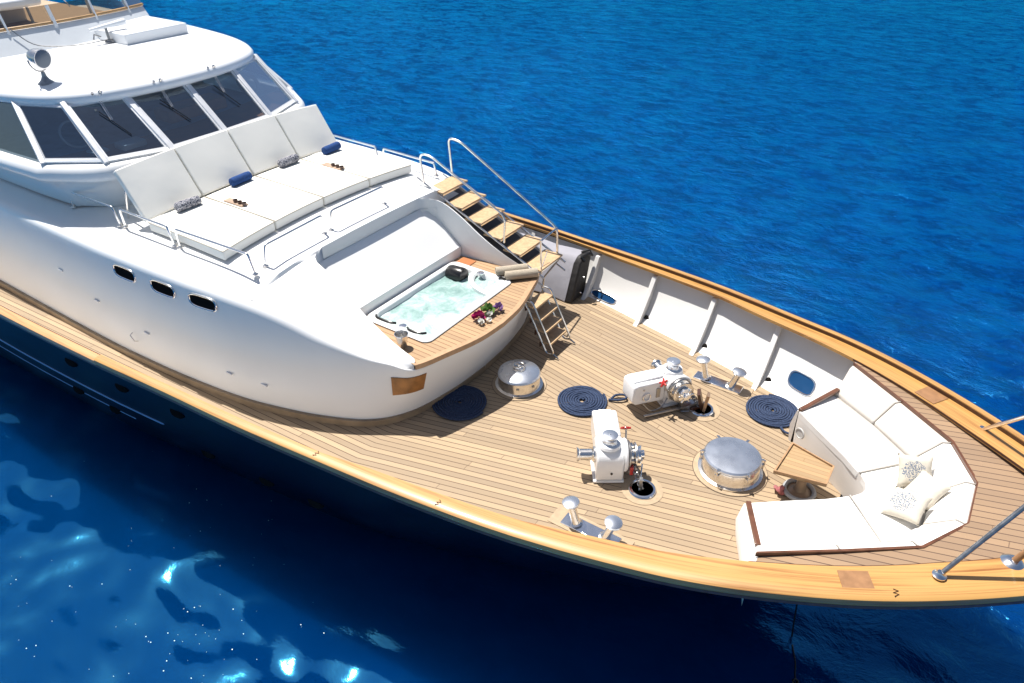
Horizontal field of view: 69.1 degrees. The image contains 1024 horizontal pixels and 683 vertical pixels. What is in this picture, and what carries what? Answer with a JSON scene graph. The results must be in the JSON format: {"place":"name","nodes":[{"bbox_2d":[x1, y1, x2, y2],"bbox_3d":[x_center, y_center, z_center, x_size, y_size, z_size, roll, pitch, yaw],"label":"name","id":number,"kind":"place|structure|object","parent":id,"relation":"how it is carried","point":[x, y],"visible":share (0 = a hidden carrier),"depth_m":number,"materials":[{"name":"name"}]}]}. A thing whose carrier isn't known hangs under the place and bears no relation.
{"place":"outdoors","nodes":[
{"label":"outdoors","id":0,"kind":"place"},
{"bbox_2d":[0,0,1023,682],"bbox_3d":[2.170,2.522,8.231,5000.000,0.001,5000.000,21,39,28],"label":"sea water","id":1,"kind":"structure","parent":0,"point":[852,168],"depth_m":13.84,"materials":[{"name":"blue liquid"}]},
{"bbox_2d":[15,454,300,678],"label":"foam specks","id":2,"kind":"object","parent":1,"relation":"on","point":[145,636],"visible":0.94,"depth_m":7.53,"materials":[{"name":"white liquid"}]},
{"bbox_2d":[0,0,1023,609],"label":"yacht","id":3,"kind":"object","parent":1,"relation":"on","point":[296,372],"visible":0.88,"depth_m":8.18,"materials":[{"name":"white paint"}]},
{"bbox_2d":[26,48,54,85],"bbox_3d":[-5.565,-3.250,8.777,0.216,0.407,0.283,21,39,28],"label":"searchlight","id":4,"kind":"object","parent":3,"relation":"on","point":[40,58],"visible":1,"depth_m":8.70,"materials":[{"name":"metal"}]},
{"bbox_2d":[9,28,107,46],"bbox_3d":[-6.210,-4.201,10.212,1.150,0.268,0.170,-16,37,-22],"label":"cable","id":5,"kind":"object","parent":3,"relation":"attached to","point":[57,46],"visible":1,"depth_m":10.20,"materials":[{"name":"metal"}]},
{"bbox_2d":[18,103,101,163],"bbox_3d":[-5.300,-2.407,8.660,1.200,0.566,0.478,6,34,9],"label":"window","id":6,"kind":"structure","parent":3,"relation":"in","point":[48,160],"depth_m":8.65,"materials":[{"name":"metal"}]},
{"bbox_2d":[70,192,123,226],"bbox_3d":[-5.023,-1.619,8.924,1.038,0.252,0.068,20,39,27],"label":"grab rail","id":7,"kind":"object","parent":3,"relation":"attached to","point":[102,203],"visible":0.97,"depth_m":8.76,"materials":[{"name":"silver metal"}]},
{"bbox_2d":[88,18,125,42],"bbox_3d":[-5.705,-4.397,10.535,0.140,0.263,0.533,21,39,28],"label":"roof horn","id":8,"kind":"object","parent":3,"relation":"on","point":[118,22],"visible":1,"depth_m":10.52,"materials":[{"name":"white metal"}]},
{"bbox_2d":[68,99,168,161],"bbox_3d":[-4.658,-2.535,8.847,0.647,0.567,0.915,39,50,43],"label":"window","id":9,"kind":"structure","parent":3,"relation":"in","point":[156,150],"depth_m":8.81,"materials":[{"name":"metal"}]},
{"bbox_2d":[119,209,177,246],"bbox_3d":[-4.158,-1.313,8.466,0.988,0.252,0.068,20,39,27],"label":"grab rail","id":10,"kind":"object","parent":3,"relation":"attached to","point":[149,220],"visible":1,"depth_m":8.35,"materials":[{"name":"silver metal"}]},
{"bbox_2d":[130,86,221,146],"bbox_3d":[-4.160,-2.813,9.258,0.731,0.568,0.766,21,39,28],"label":"window","id":11,"kind":"structure","parent":3,"relation":"in","point":[177,144],"depth_m":9.34,"materials":[{"name":"metal"}]},
{"bbox_2d":[114,148,274,259],"bbox_3d":[-3.640,-1.617,8.495,1.883,0.686,0.778,21,39,28],"label":"sunpad","id":12,"kind":"object","parent":3,"relation":"on","point":[157,185],"visible":0.91,"depth_m":8.57,"materials":[{"name":"fabric"}]},
{"bbox_2d":[174,196,201,211],"bbox_3d":[-3.822,-1.626,8.766,0.112,0.111,0.320,25,41,32],"label":"roll pillow","id":13,"kind":"object","parent":12,"relation":"on","point":[188,203],"visible":1,"depth_m":8.72,"materials":[{"name":"grey fabric"}]},
{"bbox_2d":[174,228,258,275],"bbox_3d":[-3.190,-0.979,7.962,1.269,0.256,0.068,19,38,26],"label":"grab rail","id":14,"kind":"object","parent":3,"relation":"attached to","point":[254,273],"visible":1,"depth_m":7.84,"materials":[{"name":"silver metal"}]},
{"bbox_2d":[190,71,268,128],"bbox_3d":[-3.729,-3.168,9.781,0.732,0.568,0.766,21,39,28],"label":"window","id":15,"kind":"structure","parent":3,"relation":"in","point":[265,114],"depth_m":10.00,"materials":[{"name":"metal"}]},
{"bbox_2d":[174,130,323,228],"bbox_3d":[-3.228,-2.010,9.029,1.819,0.663,0.768,21,39,28],"label":"sunpad","id":16,"kind":"object","parent":3,"relation":"on","point":[211,163],"visible":0.91,"depth_m":9.10,"materials":[{"name":"fabric"}]},
{"bbox_2d":[223,198,248,206],"bbox_3d":[-3.286,-1.668,8.852,0.358,0.044,0.100,21,39,28],"label":"serving tray","id":17,"kind":"object","parent":16,"relation":"on","point":[237,202],"visible":1,"depth_m":8.83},
{"bbox_2d":[229,171,251,186],"bbox_3d":[-3.410,-2.044,9.342,0.112,0.111,0.320,19,38,26],"label":"roll pillow","id":18,"kind":"object","parent":16,"relation":"on","point":[236,180],"visible":1,"depth_m":9.29,"materials":[{"name":"blue fabric"}]},
{"bbox_2d":[236,57,295,114],"bbox_3d":[-3.451,-3.530,10.316,0.647,0.567,0.915,7,35,11],"label":"window","id":19,"kind":"structure","parent":3,"relation":"in","point":[269,91],"depth_m":10.36,"materials":[{"name":"glass"}]},
{"bbox_2d":[280,80,294,95],"bbox_3d":[-3.476,-3.913,10.882,1.205,0.564,0.479,42,52,45],"label":"window","id":20,"kind":"structure","parent":3,"relation":"in","point":[288,87],"depth_m":11.10,"materials":[{"name":"metal"}]},
{"bbox_2d":[262,215,326,267],"bbox_3d":[-2.376,-1.118,8.112,0.068,0.285,0.928,21,39,28],"label":"grab rail","id":21,"kind":"object","parent":3,"relation":"attached to","point":[266,265],"visible":1,"depth_m":7.99,"materials":[{"name":"silver metal"}]},
{"bbox_2d":[227,115,368,204],"bbox_3d":[-2.792,-2.369,9.560,1.819,0.663,0.768,21,39,28],"label":"sunpad","id":22,"kind":"object","parent":3,"relation":"on","point":[262,144],"visible":0.92,"depth_m":9.63,"materials":[{"name":"fabric"}]},
{"bbox_2d":[277,154,298,167],"bbox_3d":[-2.972,-2.403,9.878,0.112,0.111,0.320,21,39,28],"label":"roll pillow","id":23,"kind":"object","parent":22,"relation":"on","point":[287,160],"visible":1,"depth_m":9.83,"materials":[{"name":"grey fabric"}]},
{"bbox_2d":[274,104,411,185],"bbox_3d":[-2.337,-2.694,10.083,1.880,0.684,0.748,21,39,28],"label":"sunpad","id":24,"kind":"object","parent":3,"relation":"on","point":[307,131],"visible":0.85,"depth_m":10.17,"materials":[{"name":"fabric"}]},
{"bbox_2d":[321,141,340,154],"bbox_3d":[-2.517,-2.695,10.358,0.112,0.111,0.320,18,38,25],"label":"roll pillow","id":25,"kind":"object","parent":24,"relation":"on","point":[330,148],"visible":1,"depth_m":10.30,"materials":[{"name":"blue fabric"}]},
{"bbox_2d":[322,162,344,169],"bbox_3d":[-2.360,-2.329,9.834,0.358,0.044,0.100,21,39,28],"label":"serving tray","id":26,"kind":"object","parent":24,"relation":"on","point":[333,166],"visible":1,"depth_m":9.81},
{"bbox_2d":[333,134,377,155],"bbox_3d":[-2.327,-2.844,10.788,1.088,0.191,0.068,22,40,29],"label":"grab rail","id":27,"kind":"object","parent":3,"relation":"attached to","point":[358,142],"visible":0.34,"depth_m":10.65,"materials":[{"name":"silver metal"}]},
{"bbox_2d":[328,186,386,230],"bbox_3d":[-1.825,-1.589,8.772,0.068,0.253,0.968,21,39,28],"label":"grab rail","id":28,"kind":"object","parent":3,"relation":"attached to","point":[354,199],"visible":1,"depth_m":8.66,"materials":[{"name":"silver metal"}]},
{"bbox_2d":[394,330,407,348],"bbox_3d":[-1.156,-0.015,7.799,0.152,0.164,0.152,21,39,28],"label":"ice bucket","id":29,"kind":"object","parent":3,"relation":"on","point":[401,337],"visible":0.98,"depth_m":7.78,"materials":[{"name":"metal"}]},
{"bbox_2d":[382,148,438,176],"bbox_3d":[-1.426,-2.483,10.248,1.069,0.191,0.068,22,40,30],"label":"grab rail","id":30,"kind":"object","parent":3,"relation":"attached to","point":[434,165],"visible":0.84,"depth_m":10.15,"materials":[{"name":"silver metal"}]},
{"bbox_2d":[367,262,510,341],"bbox_3d":[-0.817,-0.356,8.736,0.930,0.525,1.640,21,39,28],"label":"hot tub","id":31,"kind":"object","parent":3,"relation":"on","point":[434,305],"visible":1,"depth_m":8.66,"materials":[{"name":"plastic"}]},
{"bbox_2d":[432,385,486,420],"bbox_3d":[-0.602,0.680,8.251,0.661,0.048,0.630,-19,38,-25],"label":"rope coil","id":32,"kind":"object","parent":3,"relation":"on","point":[465,409],"visible":0.87,"depth_m":8.20,"materials":[{"name":"blue fabric"}]},
{"bbox_2d":[471,302,503,323],"bbox_3d":[-0.276,-0.341,8.307,0.241,0.114,0.448,21,39,28],"label":"flower bunch","id":33,"kind":"object","parent":3,"relation":"on","point":[489,308],"visible":1,"depth_m":8.30,"materials":[{"name":"multicoloured plant"}]},
{"bbox_2d":[417,138,565,291],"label":"boarding stairs","id":34,"kind":"structure","parent":3,"relation":"on","point":[543,260],"depth_m":9.57,"materials":[{"name":"wood"}]},
{"bbox_2d":[495,263,528,275],"bbox_3d":[-0.003,-0.879,9.100,0.404,0.114,0.113,-8,35,-11],"label":"rolled towel","id":35,"kind":"object","parent":3,"relation":"on","point":[500,270],"visible":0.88,"depth_m":9.05,"materials":[{"name":"beige fabric"}]},
{"bbox_2d":[492,359,545,400],"bbox_3d":[0.081,0.375,8.493,0.632,0.270,0.632,21,39,28],"label":"deck hatch","id":36,"kind":"object","parent":3,"relation":"on","point":[519,380],"visible":1,"depth_m":8.38,"materials":[{"name":"silver metal"}]},
{"bbox_2d":[504,268,538,279],"bbox_3d":[0.114,-0.817,9.017,0.410,0.114,0.113,-7,35,-10],"label":"rolled towel","id":37,"kind":"object","parent":3,"relation":"on","point":[521,274],"visible":1,"depth_m":8.97,"materials":[{"name":"beige fabric"}]},
{"bbox_2d":[525,285,574,358],"bbox_3d":[0.459,-0.239,9.023,0.513,0.680,0.424,21,39,28],"label":"tub ladder","id":38,"kind":"object","parent":3,"relation":"on","point":[548,324],"visible":0.93,"depth_m":9.01,"materials":[{"name":"metal"}]},
{"bbox_2d":[521,233,593,302],"bbox_3d":[0.275,-1.129,10.402,1.754,0.630,0.514,21,39,28],"label":"covered locker","id":39,"kind":"object","parent":3,"relation":"on","point":[568,284],"visible":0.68,"depth_m":10.05,"materials":[{"name":"grey fabric"}]},
{"bbox_2d":[547,496,634,544],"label":"mooring bitts","id":40,"kind":"object","parent":3,"relation":"on","point":[566,516],"visible":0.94,"depth_m":6.72,"materials":[{"name":"silver metal"}]},
{"bbox_2d":[557,385,626,416],"bbox_3d":[0.855,0.657,8.272,0.683,0.053,0.620,21,39,28],"label":"rope coil","id":41,"kind":"object","parent":3,"relation":"on","point":[591,397],"visible":0.98,"depth_m":8.27,"materials":[{"name":"blue fabric"}]},
{"bbox_2d":[576,409,662,504],"bbox_3d":[1.098,1.069,7.273,0.985,0.554,0.739,21,39,28],"label":"anchor windlass","id":42,"kind":"object","parent":3,"relation":"on","point":[612,455],"visible":1,"depth_m":7.15,"materials":[{"name":"white paint"}]},
{"bbox_2d":[623,357,719,420],"bbox_3d":[1.756,0.526,8.075,0.985,0.554,0.739,21,39,28],"label":"anchor windlass","id":43,"kind":"object","parent":3,"relation":"on","point":[668,383],"visible":1,"depth_m":8.04,"materials":[{"name":"white paint"}]},
{"bbox_2d":[684,355,753,399],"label":"mooring bitts","id":44,"kind":"object","parent":3,"relation":"on","point":[731,386],"visible":1,"depth_m":8.51,"materials":[{"name":"silver metal"}]},
{"bbox_2d":[692,435,767,496],"bbox_3d":[2.165,1.185,7.329,0.732,0.216,0.732,21,39,28],"label":"deck hatch","id":45,"kind":"object","parent":3,"relation":"on","point":[732,466],"visible":1,"depth_m":7.21,"materials":[{"name":"silver metal"}]},
{"bbox_2d":[746,394,797,435],"bbox_3d":[2.867,0.764,8.108,0.620,0.047,0.606,21,39,28],"label":"rope coil","id":46,"kind":"object","parent":3,"relation":"on","point":[777,417],"visible":0.94,"depth_m":8.11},
{"bbox_2d":[773,485,784,494],"bbox_3d":[2.550,1.405,7.088,0.118,0.118,0.097,21,39,28],"label":"red cloth","id":47,"kind":"object","parent":3,"relation":"on","point":[780,489],"visible":1,"depth_m":7.06,"materials":[{"name":"fabric"}]},
{"bbox_2d":[791,604,798,682],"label":"mooring line","id":48,"kind":"object","parent":3,"relation":"attached to","point":[795,679],"visible":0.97,"depth_m":7.35,"materials":[{"name":"fabric"}]},
{"bbox_2d":[773,442,834,500],"bbox_3d":[2.763,1.292,7.068,0.460,0.327,0.495,21,39,28],"label":"deck table","id":49,"kind":"object","parent":3,"relation":"on","point":[801,468],"visible":0.92,"depth_m":7.01,"materials":[{"name":"brown wood"}]},
{"bbox_2d":[735,362,977,602],"bbox_3d":[3.110,1.349,6.665,1.656,0.691,3.024,21,39,28],"label":"bow sofa","id":50,"kind":"object","parent":3,"relation":"on","point":[859,428],"visible":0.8,"depth_m":6.55,"materials":[{"name":"white leather"}]},
{"bbox_2d":[880,486,932,525],"bbox_3d":[3.342,1.387,6.295,0.290,0.204,0.328,-27,42,-34],"label":"throw pillow","id":51,"kind":"object","parent":50,"relation":"on","point":[907,505],"visible":1,"depth_m":6.24,"materials":[{"name":"white fabric"}]},
{"bbox_2d":[896,453,933,486],"bbox_3d":[3.573,1.156,6.592,0.300,0.229,0.218,6,34,9],"label":"throw pillow","id":52,"kind":"object","parent":50,"relation":"on","point":[911,468],"visible":0.8,"depth_m":6.56,"materials":[{"name":"white fabric"}]},
{"bbox_2d":[904,470,951,510],"bbox_3d":[3.577,1.285,6.428,0.234,0.210,0.303,-14,36,-20],"label":"throw pillow","id":53,"kind":"object","parent":50,"relation":"on","point":[924,483],"visible":0.74,"depth_m":6.38,"materials":[{"name":"fabric"}]},
{"bbox_2d":[1000,549,1023,569],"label":"bow stanchion","id":54,"kind":"object","parent":3,"relation":"on","point":[1012,561],"visible":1,"depth_m":5.45,"materials":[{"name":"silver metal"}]},
{"bbox_2d":[932,415,1023,580],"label":"bow staff","id":55,"kind":"object","parent":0,"point":[939,574],"visible":1,"depth_m":5.34,"materials":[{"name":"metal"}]}
]}

